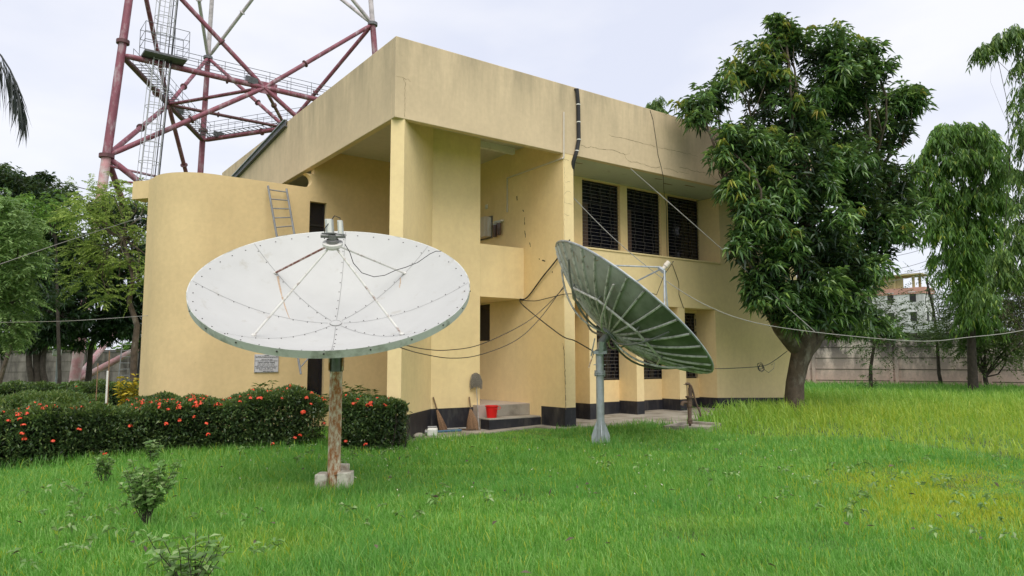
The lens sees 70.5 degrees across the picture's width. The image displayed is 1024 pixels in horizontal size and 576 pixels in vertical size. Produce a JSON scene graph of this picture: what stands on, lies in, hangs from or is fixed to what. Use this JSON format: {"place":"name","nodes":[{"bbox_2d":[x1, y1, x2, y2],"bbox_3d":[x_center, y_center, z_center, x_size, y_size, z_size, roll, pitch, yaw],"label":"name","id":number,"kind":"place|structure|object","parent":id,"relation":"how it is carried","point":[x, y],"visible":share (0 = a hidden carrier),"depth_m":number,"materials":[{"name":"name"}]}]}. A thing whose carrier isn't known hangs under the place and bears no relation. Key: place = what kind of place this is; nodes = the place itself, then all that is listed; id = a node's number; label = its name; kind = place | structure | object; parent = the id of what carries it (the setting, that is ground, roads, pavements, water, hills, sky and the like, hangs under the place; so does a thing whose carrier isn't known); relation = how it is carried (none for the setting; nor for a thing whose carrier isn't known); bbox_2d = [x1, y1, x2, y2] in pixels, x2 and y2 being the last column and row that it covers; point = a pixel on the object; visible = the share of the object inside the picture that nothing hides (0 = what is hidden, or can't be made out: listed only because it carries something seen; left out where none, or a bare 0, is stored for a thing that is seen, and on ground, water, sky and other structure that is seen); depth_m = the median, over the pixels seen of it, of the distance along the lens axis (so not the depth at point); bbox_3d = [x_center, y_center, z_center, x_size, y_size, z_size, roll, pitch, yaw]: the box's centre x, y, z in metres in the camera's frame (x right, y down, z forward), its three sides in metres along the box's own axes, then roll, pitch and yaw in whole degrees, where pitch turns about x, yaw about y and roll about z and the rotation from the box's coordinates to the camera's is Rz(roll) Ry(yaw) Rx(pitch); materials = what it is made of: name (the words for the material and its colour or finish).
{"place":"outdoors","nodes":[
{"label":"outdoors","id":0,"kind":"place"},
{"bbox_2d":[0,0,1023,349],"label":"sky","id":1,"kind":"structure","parent":0,"point":[60,55],"materials":[{"name":"white"}]},
{"bbox_2d":[0,381,1023,575],"bbox_3d":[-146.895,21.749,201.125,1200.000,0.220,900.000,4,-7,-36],"label":"ground","id":2,"kind":"structure","parent":0,"point":[825,433],"depth_m":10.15,"materials":[{"name":"green plant"}]},
{"bbox_2d":[0,54,29,143],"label":"coconut palm","id":3,"kind":"object","parent":2,"relation":"on","point":[17,105],"visible":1,"depth_m":11.46,"materials":[{"name":"green plant"}]},
{"bbox_2d":[0,188,57,358],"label":"light green tree","id":4,"kind":"object","parent":2,"relation":"on","point":[17,282],"visible":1,"depth_m":23.95,"materials":[{"name":"green plant"}]},
{"bbox_2d":[0,242,85,383],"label":"tree","id":5,"kind":"object","parent":2,"relation":"on","point":[54,295],"visible":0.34,"depth_m":30.22,"materials":[{"name":"plant"}]},
{"bbox_2d":[5,277,88,382],"bbox_3d":[-23.457,2.068,36.015,4.181,6.727,4.018,4,-7,-36],"label":"leaning trunk","id":6,"kind":"object","parent":2,"relation":"on","point":[30,372],"visible":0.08,"depth_m":35.61,"materials":[{"name":"green plant"}]},
{"bbox_2d":[0,187,101,384],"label":"broadleaf tree","id":7,"kind":"object","parent":2,"relation":"on","point":[42,204],"visible":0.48,"depth_m":33.92,"materials":[{"name":"green plant"}]},
{"bbox_2d":[0,167,109,382],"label":"shade tree","id":8,"kind":"object","parent":2,"relation":"on","point":[22,185],"visible":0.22,"depth_m":35.80,"materials":[{"name":"green plant"}]},
{"bbox_2d":[52,349,61,382],"bbox_3d":[-23.867,4.350,37.905,0.400,2.290,0.400,4,-7,-36],"label":"garden lamp","id":9,"kind":"object","parent":2,"relation":"on","point":[54,352],"visible":0.55,"depth_m":37.85,"materials":[{"name":"metal"}]},
{"bbox_2d":[0,389,117,431],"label":"flowering hedge","id":10,"kind":"object","parent":2,"relation":"on","point":[13,401],"visible":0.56,"depth_m":16.87,"materials":[{"name":"green plant"}]},
{"bbox_2d":[24,273,96,381],"bbox_3d":[-22.857,2.131,35.841,3.874,6.581,4.065,4,-7,-36],"label":"leaning trunk","id":11,"kind":"object","parent":2,"relation":"on","point":[43,373],"visible":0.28,"depth_m":35.70,"materials":[{"name":"green plant"}]},
{"bbox_2d":[0,162,128,195],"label":"wispy tree","id":12,"kind":"object","parent":2,"relation":"on","point":[58,185],"visible":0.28,"depth_m":43.94,"materials":[{"name":"green plant"}]},
{"bbox_2d":[48,383,84,393],"bbox_3d":[-12.191,3.168,19.837,0.989,1.109,0.957,4,-7,-36],"label":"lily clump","id":13,"kind":"object","parent":2,"relation":"on","point":[76,389],"visible":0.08,"depth_m":19.86,"materials":[{"name":"green plant"}]},
{"bbox_2d":[0,378,138,404],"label":"flowering hedge","id":14,"kind":"object","parent":2,"relation":"on","point":[11,387],"visible":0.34,"depth_m":24.00,"materials":[{"name":"green plant"}]},
{"bbox_2d":[0,350,139,381],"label":"boundary wall","id":15,"kind":"structure","parent":2,"relation":"on","point":[16,368],"depth_m":57.88,"materials":[{"name":"grey concrete"}]},
{"bbox_2d":[11,338,139,352],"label":"bright shrub","id":16,"kind":"object","parent":2,"relation":"on","point":[125,347],"visible":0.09,"depth_m":65.64,"materials":[{"name":"green plant"}]},
{"bbox_2d":[12,170,147,381],"bbox_3d":[-22.846,-0.373,39.746,10.825,12.488,4.388,0,-6,-2],"label":"shade tree","id":17,"kind":"object","parent":2,"relation":"on","point":[115,327],"visible":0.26,"depth_m":39.56,"materials":[{"name":"green plant"}]},
{"bbox_2d":[43,171,147,382],"bbox_3d":[-14.293,0.214,25.828,4.944,8.514,2.627,1,-6,-7],"label":"feathery tree","id":18,"kind":"object","parent":2,"relation":"on","point":[104,219],"visible":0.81,"depth_m":25.89,"materials":[{"name":"green plant"}]},
{"bbox_2d":[96,363,98,400],"bbox_3d":[-9.997,2.631,17.415,0.021,1.629,0.035,4,-7,-36],"label":"bamboo stick","id":19,"kind":"object","parent":2,"relation":"on","point":[97,381],"visible":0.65,"depth_m":17.45,"materials":[{"name":"brown wood"}]},
{"bbox_2d":[89,453,115,481],"bbox_3d":[-5.449,2.408,9.685,0.286,0.400,0.281,-1,-6,9],"label":"sapling","id":20,"kind":"object","parent":2,"relation":"on","point":[107,468],"visible":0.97,"depth_m":9.66,"materials":[{"name":"green plant"}]},
{"bbox_2d":[105,371,108,402],"bbox_3d":[-9.790,2.425,17.500,0.040,0.840,0.040,4,-7,-36],"label":"white post","id":21,"kind":"object","parent":2,"relation":"on","point":[107,374],"visible":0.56,"depth_m":17.49,"materials":[{"name":"paint"}]},
{"bbox_2d":[107,351,109,402],"bbox_3d":[-9.769,2.489,17.515,0.027,1.930,0.054,-5,-7,40],"label":"bamboo stick","id":22,"kind":"object","parent":2,"relation":"on","point":[108,375],"visible":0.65,"depth_m":17.54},
{"bbox_2d":[112,374,138,405],"bbox_3d":[-10.783,3.094,20.368,0.850,1.358,0.875,4,-7,-36],"label":"croton","id":23,"kind":"object","parent":2,"relation":"on","point":[122,395],"visible":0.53,"depth_m":20.35,"materials":[{"name":"yellow plant"}]},
{"bbox_2d":[118,459,187,524],"bbox_3d":[-3.657,2.053,7.274,0.614,0.627,0.514,0,-6,-5],"label":"sapling","id":24,"kind":"object","parent":2,"relation":"on","point":[147,496],"visible":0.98,"depth_m":7.24,"materials":[{"name":"green plant"}]},
{"bbox_2d":[142,439,163,461],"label":"sapling","id":25,"kind":"object","parent":2,"relation":"on","point":[152,452],"visible":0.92,"depth_m":11.43,"materials":[{"name":"green plant"}]},
{"bbox_2d":[124,390,182,432],"bbox_3d":[-7.790,2.788,15.764,1.340,1.098,1.336,4,-7,-36],"label":"round bush","id":26,"kind":"object","parent":2,"relation":"on","point":[160,395],"visible":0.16,"depth_m":15.51,"materials":[{"name":"green plant"}]},
{"bbox_2d":[0,383,326,468],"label":"flowering hedge","id":27,"kind":"object","parent":2,"relation":"on","point":[112,428],"visible":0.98,"depth_m":12.92,"materials":[{"name":"green plant"}]},
{"bbox_2d":[134,529,233,575],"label":"sapling","id":28,"kind":"object","parent":2,"relation":"on","point":[170,565],"visible":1,"depth_m":4.89,"materials":[{"name":"green plant"}]},
{"bbox_2d":[68,0,377,381],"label":"lattice tower","id":29,"kind":"structure","parent":2,"relation":"on","point":[164,60],"depth_m":51.09,"materials":[{"name":"red metal"}]},
{"bbox_2d":[253,380,277,389],"bbox_3d":[-5.559,2.665,16.295,0.703,1.191,0.588,4,-7,-36],"label":"dracaena","id":30,"kind":"object","parent":2,"relation":"on","point":[262,384],"visible":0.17,"depth_m":16.29,"materials":[{"name":"green plant"}]},
{"bbox_2d":[308,394,328,419],"bbox_3d":[-4.592,2.864,17.230,1.220,0.680,1.160,4,-7,-36],"label":"areca palm","id":31,"kind":"object","parent":2,"relation":"on","point":[326,403],"visible":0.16,"depth_m":17.28,"materials":[{"name":"plant"}]},
{"bbox_2d":[186,215,470,490],"bbox_3d":[-2.271,0.863,9.163,3.381,3.717,3.119,4,-7,-36],"label":"satellite dish","id":32,"kind":"object","parent":2,"relation":"on","point":[335,297],"visible":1,"depth_m":9.53,"materials":[{"name":"white paint"}]},
{"bbox_2d":[342,381,365,415],"bbox_3d":[-3.941,2.810,17.459,0.912,1.128,0.758,1,-6,-11],"label":"dracaena","id":33,"kind":"object","parent":2,"relation":"on","point":[354,390],"visible":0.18,"depth_m":17.49,"materials":[{"name":"green plant"}]},
{"bbox_2d":[0,410,738,550],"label":"rough grass","id":34,"kind":"structure","parent":2,"relation":"on","point":[341,488],"depth_m":9.42,"materials":[{"name":"green plant"}]},
{"bbox_2d":[353,388,386,397],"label":"areca palm","id":35,"kind":"object","parent":2,"relation":"on","point":[375,392],"visible":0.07,"depth_m":18.33,"materials":[{"name":"green plant"}]},
{"bbox_2d":[341,392,412,451],"bbox_3d":[-2.683,2.559,13.886,1.556,1.132,1.408,0,-6,-1],"label":"flowering hedge","id":36,"kind":"object","parent":2,"relation":"on","point":[379,412],"visible":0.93,"depth_m":13.52,"materials":[{"name":"green plant"}]},
{"bbox_2d":[132,36,811,443],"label":"office building","id":37,"kind":"structure","parent":2,"relation":"on","point":[436,148],"depth_m":18.16,"materials":[{"name":"yellow paint"}]},
{"bbox_2d":[0,315,147,322],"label":"overhead cable","id":38,"kind":"object","parent":37,"relation":"attached to","point":[72,320],"visible":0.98,"depth_m":17.00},
{"bbox_2d":[1,215,147,263],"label":"overhead cable","id":39,"kind":"object","parent":37,"relation":"attached to","point":[74,238],"visible":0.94,"depth_m":18.57,"materials":[{"name":"black rubber"}]},
{"bbox_2d":[231,119,287,177],"bbox_3d":[-8.059,-4.202,22.791,0.100,0.764,5.569,4,-7,-36],"label":"cable tray","id":40,"kind":"object","parent":37,"relation":"attached to","point":[276,132],"visible":0.89,"depth_m":22.30,"materials":[{"name":"metal"}]},
{"bbox_2d":[254,354,278,372],"bbox_3d":[-6.084,1.868,17.953,0.591,0.444,0.036,4,-7,-36],"label":"wall plaque","id":41,"kind":"object","parent":37,"relation":"attached to","point":[265,363],"depth_m":17.93,"materials":[{"name":"stone"}]},
{"bbox_2d":[267,185,308,373],"bbox_3d":[-5.398,-0.251,17.832,1.506,4.711,0.479,-3,-6,29],"label":"metal ladder","id":42,"kind":"object","parent":37,"relation":"attached to","point":[276,234],"visible":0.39,"depth_m":18.16,"materials":[{"name":"grey metal"}]},
{"bbox_2d":[307,359,321,395],"bbox_3d":[-5.154,2.149,18.821,0.443,2.050,0.050,4,-7,-36],"label":"door","id":43,"kind":"structure","parent":37,"relation":"in","point":[314,373],"depth_m":18.84,"materials":[{"name":"brown glass"}]},
{"bbox_2d":[309,202,324,231],"bbox_3d":[-5.196,-1.358,19.142,0.456,1.794,0.050,4,-7,-36],"label":"window","id":44,"kind":"structure","parent":37,"relation":"in","point":[317,210],"depth_m":19.21,"materials":[{"name":"black glass"}]},
{"bbox_2d":[400,287,562,358],"bbox_3d":[-0.963,0.457,13.763,1.789,1.752,8.112,-2,-6,20],"label":"overhead cable","id":45,"kind":"object","parent":37,"relation":"attached to","point":[490,351],"visible":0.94,"depth_m":16.41,"materials":[{"name":"black rubber"}]},
{"bbox_2d":[480,304,489,340],"bbox_3d":[-0.904,0.981,20.232,0.005,1.000,1.000,4,-7,-36],"label":"window","id":46,"kind":"structure","parent":37,"relation":"in","point":[484,309],"depth_m":20.01,"materials":[{"name":"black glass"}]},
{"bbox_2d":[407,288,563,350],"bbox_3d":[-0.954,0.402,13.769,1.840,1.548,8.089,-2,-6,19],"label":"overhead cable","id":47,"kind":"object","parent":37,"relation":"attached to","point":[485,342],"visible":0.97,"depth_m":16.24,"materials":[{"name":"black rubber"}]},
{"bbox_2d":[480,216,492,240],"bbox_3d":[-0.844,-1.665,20.200,0.239,0.620,0.730,4,-7,-36],"label":"air conditioner","id":48,"kind":"object","parent":37,"relation":"attached to","point":[486,227],"visible":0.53,"depth_m":19.95,"materials":[{"name":"beige metal"}]},
{"bbox_2d":[485,405,500,417],"bbox_3d":[-0.464,2.924,17.132,0.320,0.287,0.375,4,-7,-36],"label":"bucket","id":49,"kind":"object","parent":37,"relation":"on","point":[491,411],"visible":1,"depth_m":17.04,"materials":[{"name":"red plastic"}]},
{"bbox_2d":[493,220,503,236],"bbox_3d":[-0.394,-1.610,19.647,0.153,0.440,0.360,4,-7,-36],"label":"water filter","id":50,"kind":"object","parent":37,"relation":"attached to","point":[496,227],"visible":1,"depth_m":19.59,"materials":[{"name":"white paint"}]},
{"bbox_2d":[520,239,569,299],"bbox_3d":[0.766,-0.439,17.988,0.201,1.383,1.688,5,-8,-44],"label":"overhead cable","id":51,"kind":"object","parent":37,"relation":"attached to","point":[541,279],"visible":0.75,"depth_m":18.02,"materials":[{"name":"black rubber"}]},
{"bbox_2d":[521,293,570,300],"bbox_3d":[0.764,0.242,17.886,1.700,0.126,0.317,-5,-7,39],"label":"overhead cable","id":52,"kind":"object","parent":37,"relation":"attached to","point":[545,298],"visible":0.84,"depth_m":17.80,"materials":[{"name":"black rubber"}]},
{"bbox_2d":[582,180,618,249],"bbox_3d":[2.461,-1.991,20.440,1.448,1.986,0.099,4,-7,-36],"label":"window","id":53,"kind":"structure","parent":37,"relation":"in","point":[599,200],"depth_m":20.48,"materials":[{"name":"black glass"}]},
{"bbox_2d":[597,325,618,379],"bbox_3d":[2.608,1.568,20.191,1.070,1.986,0.099,4,-7,-36],"label":"window","id":54,"kind":"structure","parent":37,"relation":"in","point":[611,359],"depth_m":20.28,"materials":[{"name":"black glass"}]},
{"bbox_2d":[627,188,659,254],"bbox_3d":[3.855,-1.893,21.448,1.424,1.986,0.099,4,-7,-36],"label":"window","id":55,"kind":"structure","parent":37,"relation":"in","point":[643,215],"depth_m":21.49,"materials":[{"name":"black glass"}]},
{"bbox_2d":[644,360,661,378],"bbox_3d":[4.054,1.669,21.237,1.003,1.986,0.099,4,-7,-36],"label":"window","id":56,"kind":"structure","parent":37,"relation":"in","point":[649,373],"depth_m":21.20,"materials":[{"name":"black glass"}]},
{"bbox_2d":[667,196,698,259],"bbox_3d":[5.269,-1.794,22.470,1.473,1.986,0.099,4,-7,-36],"label":"window","id":57,"kind":"structure","parent":37,"relation":"in","point":[683,240],"depth_m":22.52,"materials":[{"name":"black glass"}]},
{"bbox_2d":[685,313,696,377],"bbox_3d":[5.485,1.769,22.270,0.895,1.986,0.099,4,-7,-36],"label":"window","id":58,"kind":"structure","parent":37,"relation":"in","point":[689,317],"depth_m":22.33,"materials":[{"name":"black glass"}]},
{"bbox_2d":[574,198,1023,341],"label":"overhead cable","id":59,"kind":"object","parent":37,"relation":"attached to","point":[782,327],"visible":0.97,"depth_m":18.48,"materials":[{"name":"grey rubber"}]},
{"bbox_2d":[12,438,999,573],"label":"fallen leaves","id":60,"kind":"object","parent":2,"relation":"on","point":[376,546],"visible":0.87,"depth_m":6.82,"materials":[{"name":"brown plant"}]},
{"bbox_2d":[7,444,1018,573],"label":"lawn weeds","id":61,"kind":"object","parent":2,"relation":"on","point":[430,501],"visible":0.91,"depth_m":7.68,"materials":[{"name":"green plant"}]},
{"bbox_2d":[228,437,811,503],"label":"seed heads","id":62,"kind":"object","parent":2,"relation":"on","point":[557,472],"visible":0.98,"depth_m":9.90,"materials":[{"name":"plant"}]},
{"bbox_2d":[385,407,726,440],"bbox_3d":[2.148,3.403,17.901,11.000,0.350,3.150,4,-7,-36],"label":"paved apron","id":63,"kind":"object","parent":2,"relation":"on","point":[676,415],"visible":0.16,"depth_m":18.39,"materials":[{"name":"concrete"}]},
{"bbox_2d":[413,433,424,438],"bbox_3d":[-1.952,3.112,15.256,0.256,0.132,0.173,4,-7,-36],"label":"rubble stone","id":64,"kind":"object","parent":63,"relation":"on","point":[417,435],"visible":0.74,"depth_m":15.19,"materials":[{"name":"stone"}]},
{"bbox_2d":[425,426,437,436],"bbox_3d":[-1.698,3.016,15.263,0.255,0.213,0.190,0,-6,0],"label":"jerry can","id":65,"kind":"object","parent":63,"relation":"on","point":[430,430],"visible":0.91,"depth_m":15.18,"materials":[{"name":"white paint"}]},
{"bbox_2d":[433,397,446,429],"bbox_3d":[-1.614,2.911,16.715,0.322,0.788,0.348,4,-7,-36],"label":"broom","id":66,"kind":"object","parent":63,"relation":"on","point":[442,425],"visible":0.88,"depth_m":16.66,"materials":[{"name":"brown wicker"}]},
{"bbox_2d":[438,429,461,432],"bbox_3d":[-1.392,3.172,16.074,0.594,0.053,0.056,3,-7,-31],"label":"blue pipe","id":67,"kind":"object","parent":63,"relation":"on","point":[454,430],"visible":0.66,"depth_m":16.05,"materials":[{"name":"blue plastic"}]},
{"bbox_2d":[466,397,480,430],"bbox_3d":[-0.885,2.960,17.077,0.336,0.761,0.531,0,-6,3],"label":"broom","id":68,"kind":"object","parent":63,"relation":"on","point":[472,422],"visible":0.89,"depth_m":16.96,"materials":[{"name":"brown wicker"}]},
{"bbox_2d":[469,373,481,429],"bbox_3d":[-0.781,2.676,17.201,0.260,1.318,0.546,3,-6,-28],"label":"shovel","id":69,"kind":"object","parent":63,"relation":"on","point":[476,381],"visible":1,"depth_m":17.38,"materials":[{"name":"grey metal"}]},
{"bbox_2d":[555,240,713,443],"bbox_3d":[2.385,1.122,14.376,2.966,4.094,3.966,1,-6,-6],"label":"satellite dish","id":70,"kind":"object","parent":2,"relation":"on","point":[617,305],"visible":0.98,"depth_m":13.48,"materials":[{"name":"metal"}]},
{"bbox_2d":[519,300,591,350],"bbox_3d":[1.107,0.812,16.524,0.442,1.426,4.324,2,-6,-21],"label":"overhead cable","id":71,"kind":"object","parent":70,"relation":"attached to","point":[553,329],"visible":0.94,"depth_m":17.17,"materials":[{"name":"black rubber"}]},
{"bbox_2d":[646,96,668,113],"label":"tree","id":72,"kind":"object","parent":2,"relation":"on","point":[657,105],"visible":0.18,"depth_m":47.61,"materials":[{"name":"green plant"}]},
{"bbox_2d":[664,421,720,431],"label":"pump slab","id":73,"kind":"structure","parent":2,"relation":"on","point":[707,425],"depth_m":16.38,"materials":[{"name":"concrete"}]},
{"bbox_2d":[680,382,701,425],"bbox_3d":[4.049,2.639,16.426,0.473,0.986,0.172,-1,-6,13],"label":"hand pump","id":74,"kind":"object","parent":73,"relation":"on","point":[689,397],"visible":0.94,"depth_m":16.40,"materials":[{"name":"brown metal"}]},
{"bbox_2d":[667,12,942,410],"bbox_3d":[9.522,-2.037,21.055,11.114,11.427,4.169,4,-7,-36],"label":"mango tree","id":75,"kind":"object","parent":2,"relation":"on","point":[845,175],"visible":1,"depth_m":19.73,"materials":[{"name":"green plant"}]},
{"bbox_2d":[631,169,814,331],"bbox_3d":[5.445,-0.994,18.900,4.665,4.287,0.215,0,-6,0],"label":"overhead cable","id":76,"kind":"object","parent":75,"relation":"attached to","point":[714,242],"visible":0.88,"depth_m":19.00,"materials":[{"name":"grey rubber"}]},
{"bbox_2d":[715,351,786,368],"bbox_3d":[6.018,1.743,17.843,0.135,0.455,5.745,-4,-7,36],"label":"overhead cable","id":77,"kind":"object","parent":75,"relation":"attached to","point":[750,367],"visible":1,"depth_m":17.52,"materials":[{"name":"black rubber"}]},
{"bbox_2d":[757,363,774,372],"bbox_3d":[6.413,2.002,18.224,0.618,0.264,0.102,4,-7,-33],"label":"cable knot","id":78,"kind":"object","parent":77,"relation":"hanging from","point":[762,366],"visible":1,"depth_m":18.10,"materials":[{"name":"black rubber"}]},
{"bbox_2d":[693,379,1023,460],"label":"tall grass","id":79,"kind":"structure","parent":2,"relation":"on","point":[955,402],"depth_m":17.45,"materials":[{"name":"green plant"}]},
{"bbox_2d":[857,359,883,389],"bbox_3d":[15.590,3.948,31.580,1.068,1.690,1.196,0,-6,0],"label":"shrub","id":80,"kind":"object","parent":2,"relation":"on","point":[862,375],"visible":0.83,"depth_m":31.48,"materials":[{"name":"green plant"}]},
{"bbox_2d":[840,281,958,386],"bbox_3d":[17.150,2.204,31.993,5.618,5.240,3.074,0,-6,-2],"label":"thin tree","id":81,"kind":"object","parent":2,"relation":"on","point":[908,334],"visible":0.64,"depth_m":31.72,"materials":[{"name":"green plant"}]},
{"bbox_2d":[867,273,934,323],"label":"unfinished block","id":82,"kind":"structure","parent":2,"relation":"on","point":[897,285],"depth_m":107.84,"materials":[{"name":"grey concrete"}]},
{"bbox_2d":[909,291,915,301],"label":"window","id":83,"kind":"structure","parent":82,"relation":"in","point":[913,298],"depth_m":106.95,"materials":[{"name":"black glass"}]},
{"bbox_2d":[909,311,917,320],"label":"window","id":84,"kind":"structure","parent":82,"relation":"in","point":[909,311],"depth_m":106.74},
{"bbox_2d":[805,331,1023,386],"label":"boundary wall","id":85,"kind":"structure","parent":2,"relation":"on","point":[830,361],"depth_m":37.90,"materials":[{"name":"grey concrete"}]},
{"bbox_2d":[904,263,959,383],"bbox_3d":[21.230,1.937,35.999,3.308,6.567,2.421,0,-6,0],"label":"thin tree","id":86,"kind":"object","parent":2,"relation":"on","point":[937,354],"visible":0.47,"depth_m":35.94,"materials":[{"name":"green plant"}]},
{"bbox_2d":[891,321,996,335],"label":"white shed","id":87,"kind":"structure","parent":2,"relation":"on","point":[912,331],"depth_m":78.58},
{"bbox_2d":[902,121,1022,390],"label":"mast tree","id":88,"kind":"object","parent":2,"relation":"on","point":[973,154],"visible":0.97,"depth_m":30.54,"materials":[{"name":"green plant"}]},
{"bbox_2d":[915,271,1023,386],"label":"multi stem tree","id":89,"kind":"object","parent":2,"relation":"on","point":[998,346],"visible":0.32,"depth_m":32.70,"materials":[{"name":"green plant"}]},
{"bbox_2d":[962,24,1023,333],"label":"mast tree","id":90,"kind":"object","parent":2,"relation":"on","point":[1009,274],"visible":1,"depth_m":26.92,"materials":[{"name":"green plant"}]},
{"bbox_2d":[998,289,1023,354],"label":"viny bush","id":91,"kind":"object","parent":2,"relation":"on","point":[1019,332],"visible":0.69,"depth_m":30.32,"materials":[{"name":"green plant"}]}
]}

